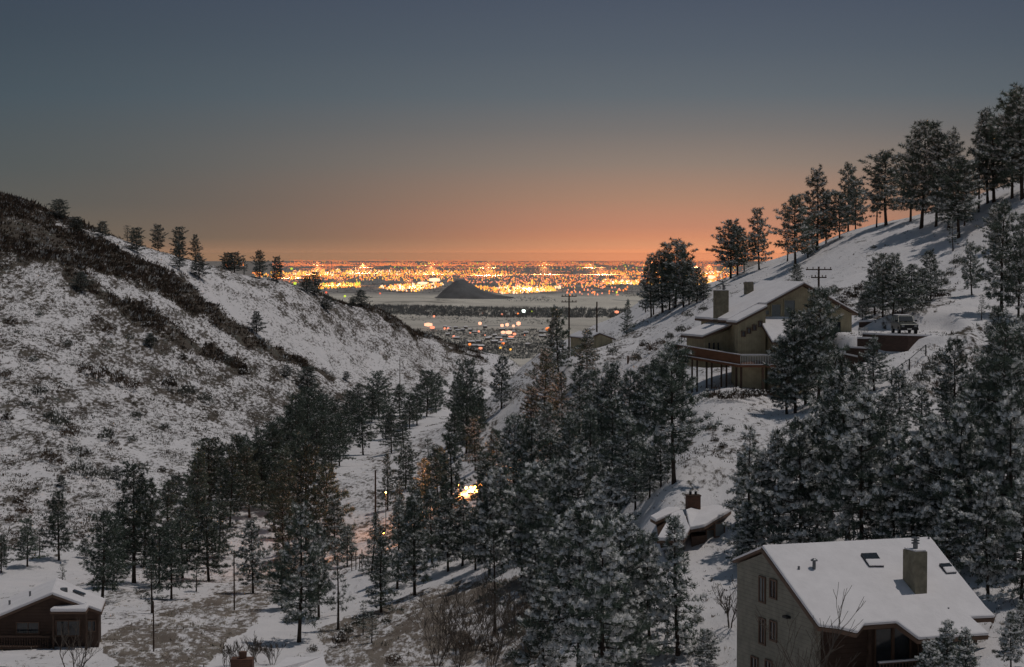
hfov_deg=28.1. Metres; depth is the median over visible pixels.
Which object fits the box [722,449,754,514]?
pine tree
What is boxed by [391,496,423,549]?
pine tree
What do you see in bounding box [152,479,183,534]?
pine tree
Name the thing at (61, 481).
bush
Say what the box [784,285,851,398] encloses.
pine tree
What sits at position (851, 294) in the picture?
bush
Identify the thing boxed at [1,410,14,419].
bush
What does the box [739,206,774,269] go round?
pine tree
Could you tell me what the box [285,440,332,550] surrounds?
pine tree
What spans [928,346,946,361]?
bush
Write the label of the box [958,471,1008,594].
pine tree
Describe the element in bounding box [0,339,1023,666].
dry grass
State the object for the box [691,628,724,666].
pine tree
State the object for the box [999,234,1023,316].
pine tree
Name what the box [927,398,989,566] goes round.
pine tree
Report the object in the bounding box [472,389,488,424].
pine tree
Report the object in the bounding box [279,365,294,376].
pine tree
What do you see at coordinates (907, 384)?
bush
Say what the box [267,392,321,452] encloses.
pine tree
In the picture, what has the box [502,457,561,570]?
pine tree
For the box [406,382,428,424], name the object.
pine tree
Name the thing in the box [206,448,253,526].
pine tree
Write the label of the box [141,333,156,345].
pine tree
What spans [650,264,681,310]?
pine tree
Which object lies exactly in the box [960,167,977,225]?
pine tree
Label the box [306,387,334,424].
pine tree
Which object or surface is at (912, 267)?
pine tree
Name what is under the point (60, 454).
hillside scrub
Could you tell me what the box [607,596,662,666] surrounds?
pine tree
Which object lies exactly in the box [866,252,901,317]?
pine tree
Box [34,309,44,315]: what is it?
bush
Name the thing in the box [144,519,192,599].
pine tree
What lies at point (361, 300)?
pine tree
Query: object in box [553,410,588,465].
pine tree
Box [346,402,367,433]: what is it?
pine tree
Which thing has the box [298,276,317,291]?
pine tree
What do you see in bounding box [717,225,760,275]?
pine tree
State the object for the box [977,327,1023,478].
pine tree
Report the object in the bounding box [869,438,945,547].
pine tree
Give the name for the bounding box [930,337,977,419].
pine tree
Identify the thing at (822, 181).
pine tree
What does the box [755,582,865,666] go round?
bare tree
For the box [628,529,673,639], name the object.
pine tree
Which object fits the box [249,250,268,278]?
pine tree
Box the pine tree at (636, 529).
[618,526,658,606]
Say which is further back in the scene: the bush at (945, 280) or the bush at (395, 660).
the bush at (945, 280)
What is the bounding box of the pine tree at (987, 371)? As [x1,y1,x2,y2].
[969,360,999,438]
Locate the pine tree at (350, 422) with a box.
[338,408,357,446]
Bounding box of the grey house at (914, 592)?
[732,537,994,666]
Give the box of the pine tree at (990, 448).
[965,402,1023,546]
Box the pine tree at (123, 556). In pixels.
[95,517,133,586]
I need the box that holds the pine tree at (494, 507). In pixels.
[461,477,514,577]
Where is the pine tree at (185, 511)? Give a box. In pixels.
[171,495,205,559]
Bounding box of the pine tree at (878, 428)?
[863,415,894,465]
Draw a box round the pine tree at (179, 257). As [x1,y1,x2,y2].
[169,243,189,269]
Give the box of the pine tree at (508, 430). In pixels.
[485,413,540,505]
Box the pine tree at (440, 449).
[433,445,453,488]
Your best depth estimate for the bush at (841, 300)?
236.62 m
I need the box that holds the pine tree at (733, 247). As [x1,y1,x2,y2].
[705,218,753,278]
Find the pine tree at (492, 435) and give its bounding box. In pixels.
[479,428,509,477]
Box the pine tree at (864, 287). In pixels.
[859,286,875,308]
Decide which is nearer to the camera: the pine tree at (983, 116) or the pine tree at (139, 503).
the pine tree at (139, 503)
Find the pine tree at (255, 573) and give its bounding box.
[228,517,272,592]
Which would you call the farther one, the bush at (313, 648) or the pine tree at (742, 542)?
the bush at (313, 648)
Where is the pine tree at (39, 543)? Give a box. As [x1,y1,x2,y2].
[34,530,46,554]
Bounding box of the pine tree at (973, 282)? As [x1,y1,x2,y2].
[958,239,984,294]
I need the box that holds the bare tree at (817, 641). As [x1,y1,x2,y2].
[801,621,860,666]
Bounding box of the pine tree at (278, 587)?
[253,556,298,608]
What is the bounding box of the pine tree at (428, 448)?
[420,439,432,464]
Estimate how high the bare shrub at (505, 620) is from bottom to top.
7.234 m
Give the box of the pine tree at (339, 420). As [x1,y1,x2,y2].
[329,416,356,465]
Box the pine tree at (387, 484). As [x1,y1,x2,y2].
[374,453,397,510]
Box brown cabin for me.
[0,578,105,649]
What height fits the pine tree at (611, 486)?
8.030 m
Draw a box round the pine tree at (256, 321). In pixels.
[246,311,267,333]
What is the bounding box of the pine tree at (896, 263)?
[865,252,923,315]
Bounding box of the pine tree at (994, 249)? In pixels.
[970,199,1023,312]
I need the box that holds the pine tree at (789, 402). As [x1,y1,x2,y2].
[762,335,808,413]
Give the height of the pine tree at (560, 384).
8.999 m
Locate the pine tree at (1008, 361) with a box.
[943,317,1023,479]
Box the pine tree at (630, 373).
[611,369,646,444]
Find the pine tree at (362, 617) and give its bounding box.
[357,600,369,634]
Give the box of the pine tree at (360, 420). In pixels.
[348,398,378,454]
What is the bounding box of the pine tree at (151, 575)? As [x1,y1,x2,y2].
[132,557,168,612]
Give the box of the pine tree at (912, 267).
[896,263,925,307]
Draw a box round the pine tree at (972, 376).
[950,367,991,438]
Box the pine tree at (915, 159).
[886,119,954,228]
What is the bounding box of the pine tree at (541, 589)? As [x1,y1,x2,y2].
[506,579,574,666]
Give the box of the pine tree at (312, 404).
[285,385,333,451]
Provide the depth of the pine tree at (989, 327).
174.64 m
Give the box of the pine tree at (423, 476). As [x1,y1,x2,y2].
[411,457,431,497]
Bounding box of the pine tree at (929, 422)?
[899,411,944,536]
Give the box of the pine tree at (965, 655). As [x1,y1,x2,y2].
[949,626,980,666]
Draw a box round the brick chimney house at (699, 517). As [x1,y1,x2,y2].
[650,491,730,547]
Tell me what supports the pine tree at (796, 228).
on the ground at (958, 316)
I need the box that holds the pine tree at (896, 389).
[882,364,917,427]
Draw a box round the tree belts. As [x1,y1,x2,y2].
[370,283,643,358]
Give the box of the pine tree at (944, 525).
[933,502,966,573]
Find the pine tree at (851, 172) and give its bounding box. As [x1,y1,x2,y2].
[831,161,862,231]
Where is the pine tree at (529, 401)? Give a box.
[520,382,541,418]
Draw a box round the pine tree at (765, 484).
[745,447,781,545]
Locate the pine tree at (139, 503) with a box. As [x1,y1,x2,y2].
[105,459,167,582]
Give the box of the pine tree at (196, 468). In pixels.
[179,451,211,517]
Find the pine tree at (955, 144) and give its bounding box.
[927,126,978,228]
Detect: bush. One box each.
[0,366,14,377]
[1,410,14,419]
[4,316,18,323]
[4,515,15,522]
[9,494,23,504]
[14,504,32,514]
[18,398,32,405]
[29,354,39,361]
[30,384,50,394]
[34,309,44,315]
[37,447,56,460]
[44,410,59,417]
[48,452,64,464]
[49,407,73,426]
[54,475,66,486]
[58,421,80,436]
[62,339,72,345]
[66,441,79,451]
[70,456,87,471]
[76,532,86,538]
[77,360,94,371]
[77,445,92,457]
[81,463,101,476]
[88,363,113,378]
[89,313,103,322]
[97,426,114,438]
[97,464,112,476]
[101,322,116,331]
[106,437,119,446]
[108,368,130,383]
[110,466,122,479]
[124,333,134,338]
[124,377,143,388]
[127,434,138,440]
[129,409,142,417]
[141,318,151,327]
[146,332,158,341]
[157,465,165,471]
[158,422,171,429]
[160,373,178,386]
[175,352,187,359]
[177,382,198,393]
[191,437,200,446]
[196,390,213,400]
[221,352,234,361]
[237,368,249,375]
[253,642,265,652]
[306,644,317,651]
[330,630,348,644]
[338,622,355,633]
[342,371,351,379]
[349,616,361,625]
[380,615,391,623]
[385,652,404,664]
[454,633,475,649]
[479,637,501,655]
[502,644,518,662]
[503,623,522,638]
[608,344,618,352]
[629,350,641,360]
[639,338,649,346]
[645,342,657,350]
[656,338,664,344]
[664,332,673,338]
[674,324,687,331]
[684,309,693,316]
[689,644,701,654]
[698,303,707,310]
[704,422,716,431]
[708,386,723,397]
[709,436,719,441]
[717,389,734,399]
[718,442,727,447]
[722,423,734,431]
[727,387,745,399]
[742,386,759,397]
[754,388,767,396]
[763,386,774,395]
[834,294,846,303]
[843,286,859,297]
[852,282,863,290]
[900,305,912,311]
[903,377,914,387]
[911,303,926,311]
[911,370,932,382]
[918,295,930,306]
[920,357,939,370]
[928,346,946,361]
[929,289,943,297]
[933,377,948,387]
[935,271,950,284]
[938,290,950,296]
[944,267,956,275]
[949,252,965,263]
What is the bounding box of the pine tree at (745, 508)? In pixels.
[721,501,771,561]
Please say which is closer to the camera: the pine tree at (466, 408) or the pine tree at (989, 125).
the pine tree at (989, 125)
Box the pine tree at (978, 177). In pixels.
[971,138,990,212]
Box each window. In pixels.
[16,622,39,633]
[55,620,80,636]
[87,620,96,631]
[705,528,713,540]
[712,342,715,349]
[714,522,724,537]
[716,342,719,350]
[741,331,745,336]
[750,655,758,666]
[752,324,756,330]
[758,575,765,603]
[758,617,765,645]
[764,658,772,666]
[769,578,776,599]
[769,619,776,642]
[771,304,781,316]
[783,299,795,316]
[824,321,841,337]
[874,628,892,666]
[893,628,910,666]
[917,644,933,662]
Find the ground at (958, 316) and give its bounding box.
[0,182,1023,666]
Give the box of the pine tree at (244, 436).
[226,432,253,471]
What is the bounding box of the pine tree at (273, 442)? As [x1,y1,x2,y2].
[242,421,304,493]
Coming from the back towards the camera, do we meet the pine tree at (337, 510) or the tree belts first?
the tree belts
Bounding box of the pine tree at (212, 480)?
[182,446,219,494]
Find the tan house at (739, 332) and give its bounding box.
[674,280,857,397]
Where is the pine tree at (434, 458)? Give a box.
[419,443,459,517]
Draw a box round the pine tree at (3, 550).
[0,534,10,572]
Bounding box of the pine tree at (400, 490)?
[381,480,406,533]
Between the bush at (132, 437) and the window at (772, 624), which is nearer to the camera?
the window at (772, 624)
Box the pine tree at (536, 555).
[516,528,549,610]
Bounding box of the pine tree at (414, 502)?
[387,485,440,595]
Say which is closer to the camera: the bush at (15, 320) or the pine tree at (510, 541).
the pine tree at (510, 541)
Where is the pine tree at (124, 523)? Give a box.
[101,508,139,553]
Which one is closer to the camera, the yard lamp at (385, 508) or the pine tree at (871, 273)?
the pine tree at (871, 273)
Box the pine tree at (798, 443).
[752,416,839,543]
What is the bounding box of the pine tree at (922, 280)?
[910,267,937,301]
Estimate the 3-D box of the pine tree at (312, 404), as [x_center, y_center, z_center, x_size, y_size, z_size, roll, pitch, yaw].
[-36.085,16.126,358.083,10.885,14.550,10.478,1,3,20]
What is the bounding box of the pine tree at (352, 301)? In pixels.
[348,297,356,306]
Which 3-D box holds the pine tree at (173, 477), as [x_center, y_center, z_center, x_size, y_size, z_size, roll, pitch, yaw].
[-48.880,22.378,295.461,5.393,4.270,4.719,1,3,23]
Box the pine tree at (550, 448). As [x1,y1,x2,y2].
[520,430,567,506]
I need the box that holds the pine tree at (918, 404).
[903,385,934,431]
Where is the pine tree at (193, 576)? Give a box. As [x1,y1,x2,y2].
[187,561,203,591]
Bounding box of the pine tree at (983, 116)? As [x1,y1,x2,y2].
[967,106,1014,203]
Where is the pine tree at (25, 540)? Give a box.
[9,516,48,566]
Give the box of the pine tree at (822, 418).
[792,402,838,541]
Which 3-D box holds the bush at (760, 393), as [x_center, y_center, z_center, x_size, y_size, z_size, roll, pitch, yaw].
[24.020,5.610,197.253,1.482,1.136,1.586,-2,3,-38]
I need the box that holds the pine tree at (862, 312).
[853,293,870,319]
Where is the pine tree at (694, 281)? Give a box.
[685,267,710,302]
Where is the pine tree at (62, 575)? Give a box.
[57,564,65,579]
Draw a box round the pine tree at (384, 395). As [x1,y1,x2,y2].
[356,370,393,415]
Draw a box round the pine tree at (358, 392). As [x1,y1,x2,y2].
[345,384,368,407]
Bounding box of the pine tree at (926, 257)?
[909,248,947,299]
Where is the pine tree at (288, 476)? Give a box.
[263,457,316,526]
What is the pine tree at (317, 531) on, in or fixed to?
on the ground at (958, 316)
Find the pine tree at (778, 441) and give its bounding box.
[748,427,797,533]
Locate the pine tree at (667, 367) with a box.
[649,364,677,412]
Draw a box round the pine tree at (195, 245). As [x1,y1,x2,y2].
[188,234,203,258]
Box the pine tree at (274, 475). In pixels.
[262,470,287,529]
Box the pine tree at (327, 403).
[305,392,350,447]
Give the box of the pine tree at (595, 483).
[571,476,610,549]
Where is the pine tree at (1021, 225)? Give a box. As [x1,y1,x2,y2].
[1004,214,1023,262]
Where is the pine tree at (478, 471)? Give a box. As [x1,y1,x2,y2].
[465,461,503,523]
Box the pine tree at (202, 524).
[176,503,232,581]
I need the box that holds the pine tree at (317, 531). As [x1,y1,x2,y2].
[298,522,342,617]
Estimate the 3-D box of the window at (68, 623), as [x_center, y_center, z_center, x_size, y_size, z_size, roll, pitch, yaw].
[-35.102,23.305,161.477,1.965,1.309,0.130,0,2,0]
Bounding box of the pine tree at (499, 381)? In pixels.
[489,354,518,409]
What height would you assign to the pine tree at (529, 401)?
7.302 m
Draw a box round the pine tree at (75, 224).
[67,216,84,232]
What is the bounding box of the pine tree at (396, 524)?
[381,496,416,588]
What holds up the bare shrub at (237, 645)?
on the ground at (958, 316)
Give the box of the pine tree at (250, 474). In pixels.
[224,443,271,517]
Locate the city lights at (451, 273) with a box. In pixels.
[232,259,742,294]
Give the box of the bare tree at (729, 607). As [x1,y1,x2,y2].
[711,574,736,627]
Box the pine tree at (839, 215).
[826,191,851,237]
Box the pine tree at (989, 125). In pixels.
[965,117,1015,202]
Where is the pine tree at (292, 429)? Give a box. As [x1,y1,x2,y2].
[277,417,300,465]
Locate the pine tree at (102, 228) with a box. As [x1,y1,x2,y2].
[92,221,110,236]
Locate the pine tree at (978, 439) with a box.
[934,421,999,556]
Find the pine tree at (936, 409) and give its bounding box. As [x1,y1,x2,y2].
[932,385,956,424]
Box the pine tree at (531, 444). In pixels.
[500,413,559,510]
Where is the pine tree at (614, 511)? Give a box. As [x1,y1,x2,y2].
[575,506,624,592]
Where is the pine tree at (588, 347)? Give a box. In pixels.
[568,327,600,376]
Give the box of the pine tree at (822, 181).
[795,164,836,250]
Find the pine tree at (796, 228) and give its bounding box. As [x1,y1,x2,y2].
[763,193,821,266]
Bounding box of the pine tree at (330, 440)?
[318,425,346,471]
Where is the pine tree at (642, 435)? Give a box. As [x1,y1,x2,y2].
[622,431,652,474]
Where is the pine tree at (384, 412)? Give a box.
[374,404,398,433]
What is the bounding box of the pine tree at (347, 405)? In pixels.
[340,389,361,416]
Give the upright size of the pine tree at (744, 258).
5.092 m
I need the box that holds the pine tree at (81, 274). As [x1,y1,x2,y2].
[69,271,93,290]
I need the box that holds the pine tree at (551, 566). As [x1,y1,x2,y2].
[532,514,577,617]
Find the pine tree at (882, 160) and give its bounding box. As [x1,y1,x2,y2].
[854,148,907,225]
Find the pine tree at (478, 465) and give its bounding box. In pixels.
[470,451,494,501]
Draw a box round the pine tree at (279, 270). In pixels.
[269,256,284,280]
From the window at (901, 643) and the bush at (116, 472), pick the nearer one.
the window at (901, 643)
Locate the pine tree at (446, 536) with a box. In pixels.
[427,496,464,571]
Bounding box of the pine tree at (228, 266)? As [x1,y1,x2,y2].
[218,252,239,269]
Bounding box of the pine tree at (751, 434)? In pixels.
[730,424,760,533]
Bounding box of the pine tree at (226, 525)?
[203,498,238,558]
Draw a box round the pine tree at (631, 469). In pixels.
[618,451,647,510]
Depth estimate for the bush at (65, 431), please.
325.49 m
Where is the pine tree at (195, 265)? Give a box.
[190,254,211,278]
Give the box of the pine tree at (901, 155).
[890,138,923,221]
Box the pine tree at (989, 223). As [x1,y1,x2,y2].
[975,203,1015,245]
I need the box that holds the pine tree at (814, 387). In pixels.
[775,312,826,404]
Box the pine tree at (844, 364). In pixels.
[799,351,877,539]
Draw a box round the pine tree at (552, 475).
[531,456,576,562]
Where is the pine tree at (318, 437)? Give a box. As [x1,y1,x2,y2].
[298,416,336,478]
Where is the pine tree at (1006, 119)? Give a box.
[974,81,1023,199]
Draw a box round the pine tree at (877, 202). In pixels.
[870,173,881,226]
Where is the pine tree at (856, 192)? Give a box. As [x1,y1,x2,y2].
[842,176,871,228]
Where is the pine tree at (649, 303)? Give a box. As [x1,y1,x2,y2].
[636,254,666,317]
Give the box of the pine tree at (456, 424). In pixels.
[443,406,465,461]
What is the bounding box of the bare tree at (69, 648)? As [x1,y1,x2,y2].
[53,618,102,666]
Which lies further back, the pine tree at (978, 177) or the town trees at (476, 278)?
the town trees at (476, 278)
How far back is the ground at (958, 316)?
306.33 m
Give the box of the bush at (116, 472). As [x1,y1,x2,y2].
[110,466,122,479]
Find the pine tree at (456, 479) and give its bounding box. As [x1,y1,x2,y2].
[431,432,473,549]
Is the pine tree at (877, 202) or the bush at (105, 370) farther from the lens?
the bush at (105, 370)
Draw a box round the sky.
[0,0,1023,260]
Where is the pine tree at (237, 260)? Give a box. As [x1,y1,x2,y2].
[221,252,245,272]
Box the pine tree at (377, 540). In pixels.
[368,525,390,583]
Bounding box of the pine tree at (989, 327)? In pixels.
[967,304,1009,387]
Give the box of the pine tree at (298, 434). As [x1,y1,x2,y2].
[281,427,319,482]
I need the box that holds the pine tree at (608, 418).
[589,393,633,491]
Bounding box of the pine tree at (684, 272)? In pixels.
[674,259,698,304]
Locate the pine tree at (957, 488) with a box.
[925,475,978,565]
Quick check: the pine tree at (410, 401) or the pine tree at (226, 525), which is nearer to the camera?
the pine tree at (226, 525)
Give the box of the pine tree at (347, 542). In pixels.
[332,525,361,566]
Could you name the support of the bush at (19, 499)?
on the ground at (958, 316)
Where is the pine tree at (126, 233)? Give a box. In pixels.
[123,225,130,240]
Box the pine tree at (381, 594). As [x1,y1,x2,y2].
[364,533,403,612]
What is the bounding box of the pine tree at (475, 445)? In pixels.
[461,414,486,470]
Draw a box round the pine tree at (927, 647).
[913,638,948,666]
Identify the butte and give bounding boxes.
[434,280,513,298]
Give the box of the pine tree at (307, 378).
[291,366,323,388]
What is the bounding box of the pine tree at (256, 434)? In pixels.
[251,429,270,460]
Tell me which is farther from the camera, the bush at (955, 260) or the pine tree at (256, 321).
the pine tree at (256, 321)
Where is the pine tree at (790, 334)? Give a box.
[765,306,825,413]
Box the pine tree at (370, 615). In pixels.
[365,610,379,642]
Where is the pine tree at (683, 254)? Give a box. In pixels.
[665,242,695,306]
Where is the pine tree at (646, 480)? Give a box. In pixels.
[631,446,664,499]
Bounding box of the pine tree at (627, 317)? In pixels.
[619,299,636,334]
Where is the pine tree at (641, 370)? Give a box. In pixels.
[627,363,659,434]
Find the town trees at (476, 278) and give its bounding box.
[272,265,734,292]
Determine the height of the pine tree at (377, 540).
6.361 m
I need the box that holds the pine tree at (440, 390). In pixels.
[424,371,446,408]
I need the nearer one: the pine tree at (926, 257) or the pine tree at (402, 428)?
the pine tree at (926, 257)
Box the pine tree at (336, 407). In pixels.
[325,398,345,428]
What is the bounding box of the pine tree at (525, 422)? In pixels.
[515,417,537,462]
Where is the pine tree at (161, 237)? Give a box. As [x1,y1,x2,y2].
[149,223,168,250]
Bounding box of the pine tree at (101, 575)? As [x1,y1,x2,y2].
[71,508,128,597]
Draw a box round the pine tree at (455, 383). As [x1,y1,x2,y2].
[448,375,464,415]
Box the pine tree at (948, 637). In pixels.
[929,618,966,666]
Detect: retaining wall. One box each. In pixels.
[834,352,857,369]
[846,346,867,361]
[857,337,877,354]
[859,320,874,328]
[862,332,931,351]
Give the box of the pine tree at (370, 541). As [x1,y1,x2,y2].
[358,512,390,572]
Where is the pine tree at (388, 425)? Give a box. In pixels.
[378,407,407,452]
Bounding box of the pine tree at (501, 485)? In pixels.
[466,466,520,565]
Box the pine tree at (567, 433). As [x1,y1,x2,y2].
[551,411,588,480]
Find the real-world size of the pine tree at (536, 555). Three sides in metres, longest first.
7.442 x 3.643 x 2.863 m
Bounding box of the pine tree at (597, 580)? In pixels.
[561,515,659,666]
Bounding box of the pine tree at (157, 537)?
[138,525,176,583]
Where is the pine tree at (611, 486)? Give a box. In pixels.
[582,467,640,543]
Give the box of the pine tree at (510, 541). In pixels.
[499,478,540,577]
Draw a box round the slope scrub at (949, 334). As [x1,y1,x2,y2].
[508,198,1023,666]
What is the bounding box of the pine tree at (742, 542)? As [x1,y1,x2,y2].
[725,526,750,565]
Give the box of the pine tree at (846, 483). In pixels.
[813,384,908,540]
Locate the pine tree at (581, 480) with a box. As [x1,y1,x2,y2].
[541,446,605,554]
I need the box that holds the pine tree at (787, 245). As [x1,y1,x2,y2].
[781,229,791,260]
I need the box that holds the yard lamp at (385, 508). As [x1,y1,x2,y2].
[385,492,386,525]
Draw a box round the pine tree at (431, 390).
[412,370,441,416]
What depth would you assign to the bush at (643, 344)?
298.24 m
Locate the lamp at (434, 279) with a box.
[429,278,439,281]
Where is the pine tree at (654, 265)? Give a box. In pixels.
[638,248,674,312]
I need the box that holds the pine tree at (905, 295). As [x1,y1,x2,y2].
[888,270,917,313]
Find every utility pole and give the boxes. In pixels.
[153,601,154,651]
[233,553,234,609]
[375,470,376,536]
[561,294,576,357]
[596,302,597,331]
[806,267,831,289]
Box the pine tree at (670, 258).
[657,237,701,307]
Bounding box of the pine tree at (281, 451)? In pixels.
[256,444,299,504]
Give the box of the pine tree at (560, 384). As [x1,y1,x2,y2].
[548,371,577,433]
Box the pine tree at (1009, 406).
[964,385,1023,570]
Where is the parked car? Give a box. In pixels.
[891,314,918,333]
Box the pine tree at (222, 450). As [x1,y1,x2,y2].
[209,446,227,493]
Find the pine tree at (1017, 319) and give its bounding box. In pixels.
[998,311,1023,386]
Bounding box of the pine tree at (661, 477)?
[641,436,676,487]
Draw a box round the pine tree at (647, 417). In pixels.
[628,359,670,431]
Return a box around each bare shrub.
[220,644,238,666]
[228,638,250,656]
[243,632,263,661]
[262,636,287,664]
[399,600,464,666]
[417,579,473,633]
[431,611,478,666]
[442,568,504,651]
[471,573,522,666]
[481,582,533,635]
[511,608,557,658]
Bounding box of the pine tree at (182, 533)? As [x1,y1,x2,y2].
[162,516,199,578]
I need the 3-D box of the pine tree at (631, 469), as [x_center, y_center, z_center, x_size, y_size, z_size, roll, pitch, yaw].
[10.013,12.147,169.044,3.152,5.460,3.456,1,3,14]
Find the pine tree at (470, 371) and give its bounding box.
[440,358,486,430]
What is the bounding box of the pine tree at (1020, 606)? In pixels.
[1008,600,1023,645]
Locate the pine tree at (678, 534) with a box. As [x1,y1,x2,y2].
[642,514,707,655]
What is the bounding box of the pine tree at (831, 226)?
[814,190,839,243]
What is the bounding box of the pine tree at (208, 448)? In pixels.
[175,436,236,506]
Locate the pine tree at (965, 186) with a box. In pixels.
[926,154,984,238]
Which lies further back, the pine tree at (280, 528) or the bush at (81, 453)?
the bush at (81, 453)
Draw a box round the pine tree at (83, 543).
[76,538,93,557]
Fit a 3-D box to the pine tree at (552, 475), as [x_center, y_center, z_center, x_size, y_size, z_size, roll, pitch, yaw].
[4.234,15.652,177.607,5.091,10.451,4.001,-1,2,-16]
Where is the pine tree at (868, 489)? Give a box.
[856,439,889,530]
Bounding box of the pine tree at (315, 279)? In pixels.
[309,271,322,294]
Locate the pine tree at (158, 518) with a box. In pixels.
[124,477,166,566]
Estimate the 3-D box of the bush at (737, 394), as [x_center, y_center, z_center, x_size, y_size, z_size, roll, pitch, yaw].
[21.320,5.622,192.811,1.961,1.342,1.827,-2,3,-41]
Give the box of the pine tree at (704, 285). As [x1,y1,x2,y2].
[695,277,712,299]
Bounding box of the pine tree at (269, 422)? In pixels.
[259,421,281,450]
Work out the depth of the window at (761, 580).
109.94 m
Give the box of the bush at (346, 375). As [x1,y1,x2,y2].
[342,371,351,379]
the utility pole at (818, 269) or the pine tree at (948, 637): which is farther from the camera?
the utility pole at (818, 269)
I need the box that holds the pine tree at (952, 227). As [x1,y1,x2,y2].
[946,216,960,250]
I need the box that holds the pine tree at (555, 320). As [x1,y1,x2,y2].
[537,304,579,371]
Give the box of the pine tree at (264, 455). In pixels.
[243,439,286,509]
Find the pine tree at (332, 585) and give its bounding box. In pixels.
[323,537,354,629]
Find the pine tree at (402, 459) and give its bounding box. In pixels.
[391,443,419,488]
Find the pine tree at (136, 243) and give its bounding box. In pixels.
[124,227,148,252]
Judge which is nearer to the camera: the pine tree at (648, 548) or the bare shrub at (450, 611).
the pine tree at (648, 548)
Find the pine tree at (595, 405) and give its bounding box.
[582,386,614,454]
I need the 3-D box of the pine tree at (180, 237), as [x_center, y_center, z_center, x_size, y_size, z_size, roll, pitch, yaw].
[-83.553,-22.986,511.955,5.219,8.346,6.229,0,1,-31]
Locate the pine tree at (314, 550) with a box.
[265,496,328,642]
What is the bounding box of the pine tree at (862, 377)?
[854,368,872,399]
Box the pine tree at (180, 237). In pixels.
[168,226,187,252]
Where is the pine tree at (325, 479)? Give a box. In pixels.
[292,462,356,535]
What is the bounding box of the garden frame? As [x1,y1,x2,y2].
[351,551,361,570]
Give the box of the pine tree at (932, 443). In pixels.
[900,420,979,565]
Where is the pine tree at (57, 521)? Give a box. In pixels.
[39,489,78,560]
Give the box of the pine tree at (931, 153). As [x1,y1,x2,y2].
[914,131,951,226]
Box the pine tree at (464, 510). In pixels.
[447,498,478,565]
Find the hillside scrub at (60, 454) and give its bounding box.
[0,209,526,557]
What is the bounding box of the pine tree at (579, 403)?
[553,364,592,437]
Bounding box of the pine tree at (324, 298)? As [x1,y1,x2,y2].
[316,295,336,309]
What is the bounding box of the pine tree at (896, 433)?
[870,423,916,539]
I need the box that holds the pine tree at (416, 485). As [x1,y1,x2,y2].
[409,479,425,530]
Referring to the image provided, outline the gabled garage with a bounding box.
[570,331,615,355]
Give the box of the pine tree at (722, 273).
[716,265,729,289]
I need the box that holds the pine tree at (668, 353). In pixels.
[625,337,722,484]
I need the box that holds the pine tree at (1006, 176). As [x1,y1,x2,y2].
[987,101,1023,198]
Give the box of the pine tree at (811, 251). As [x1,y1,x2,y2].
[797,215,825,257]
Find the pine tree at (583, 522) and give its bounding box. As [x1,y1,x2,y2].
[517,498,623,666]
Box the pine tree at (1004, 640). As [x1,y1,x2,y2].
[991,610,1023,666]
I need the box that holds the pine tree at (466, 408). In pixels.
[440,385,490,453]
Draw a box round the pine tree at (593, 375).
[575,368,601,430]
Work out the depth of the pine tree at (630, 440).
177.42 m
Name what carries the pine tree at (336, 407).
on the ground at (958, 316)
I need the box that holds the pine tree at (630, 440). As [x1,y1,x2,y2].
[601,405,651,503]
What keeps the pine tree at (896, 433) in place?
on the ground at (958, 316)
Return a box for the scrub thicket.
[0,191,487,380]
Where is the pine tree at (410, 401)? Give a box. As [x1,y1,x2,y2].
[399,393,420,427]
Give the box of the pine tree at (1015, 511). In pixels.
[980,476,1023,601]
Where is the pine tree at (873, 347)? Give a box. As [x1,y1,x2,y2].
[858,334,891,390]
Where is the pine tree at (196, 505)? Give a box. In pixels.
[182,484,213,540]
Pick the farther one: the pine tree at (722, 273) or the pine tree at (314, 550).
the pine tree at (722, 273)
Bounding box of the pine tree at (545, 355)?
[519,345,567,418]
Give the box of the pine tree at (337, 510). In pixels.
[318,495,356,560]
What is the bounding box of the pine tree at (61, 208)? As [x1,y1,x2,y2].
[46,199,71,219]
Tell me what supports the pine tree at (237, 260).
on the ground at (958, 316)
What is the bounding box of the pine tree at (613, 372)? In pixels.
[590,360,632,441]
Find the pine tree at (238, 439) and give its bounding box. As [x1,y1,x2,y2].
[215,432,260,503]
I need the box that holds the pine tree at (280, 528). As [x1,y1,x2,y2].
[262,496,299,558]
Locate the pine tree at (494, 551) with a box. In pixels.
[478,519,515,633]
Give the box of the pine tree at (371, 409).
[361,389,387,421]
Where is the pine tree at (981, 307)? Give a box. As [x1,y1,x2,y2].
[976,294,986,319]
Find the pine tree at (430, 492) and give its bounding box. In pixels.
[412,483,450,563]
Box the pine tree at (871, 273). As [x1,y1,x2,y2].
[861,255,881,314]
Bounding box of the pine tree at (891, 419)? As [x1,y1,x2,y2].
[871,392,911,441]
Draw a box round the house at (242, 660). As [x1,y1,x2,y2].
[230,651,325,666]
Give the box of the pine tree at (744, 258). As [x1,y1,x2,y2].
[740,243,749,271]
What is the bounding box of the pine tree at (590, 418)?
[568,404,607,484]
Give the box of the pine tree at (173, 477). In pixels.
[158,473,190,500]
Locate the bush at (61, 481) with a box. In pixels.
[54,475,66,486]
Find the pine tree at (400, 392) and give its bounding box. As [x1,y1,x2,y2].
[387,384,413,413]
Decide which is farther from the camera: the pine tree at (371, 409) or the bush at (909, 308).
the pine tree at (371, 409)
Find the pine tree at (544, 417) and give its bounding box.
[530,401,562,458]
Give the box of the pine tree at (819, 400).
[790,365,867,532]
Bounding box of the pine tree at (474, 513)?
[456,506,484,569]
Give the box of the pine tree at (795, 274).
[789,263,803,280]
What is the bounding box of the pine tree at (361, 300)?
[351,289,371,304]
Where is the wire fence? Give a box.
[868,345,926,385]
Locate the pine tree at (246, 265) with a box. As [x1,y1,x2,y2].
[241,257,247,274]
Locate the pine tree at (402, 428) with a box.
[392,412,415,443]
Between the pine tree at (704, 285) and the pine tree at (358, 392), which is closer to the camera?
the pine tree at (704, 285)
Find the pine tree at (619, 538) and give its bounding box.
[585,512,654,648]

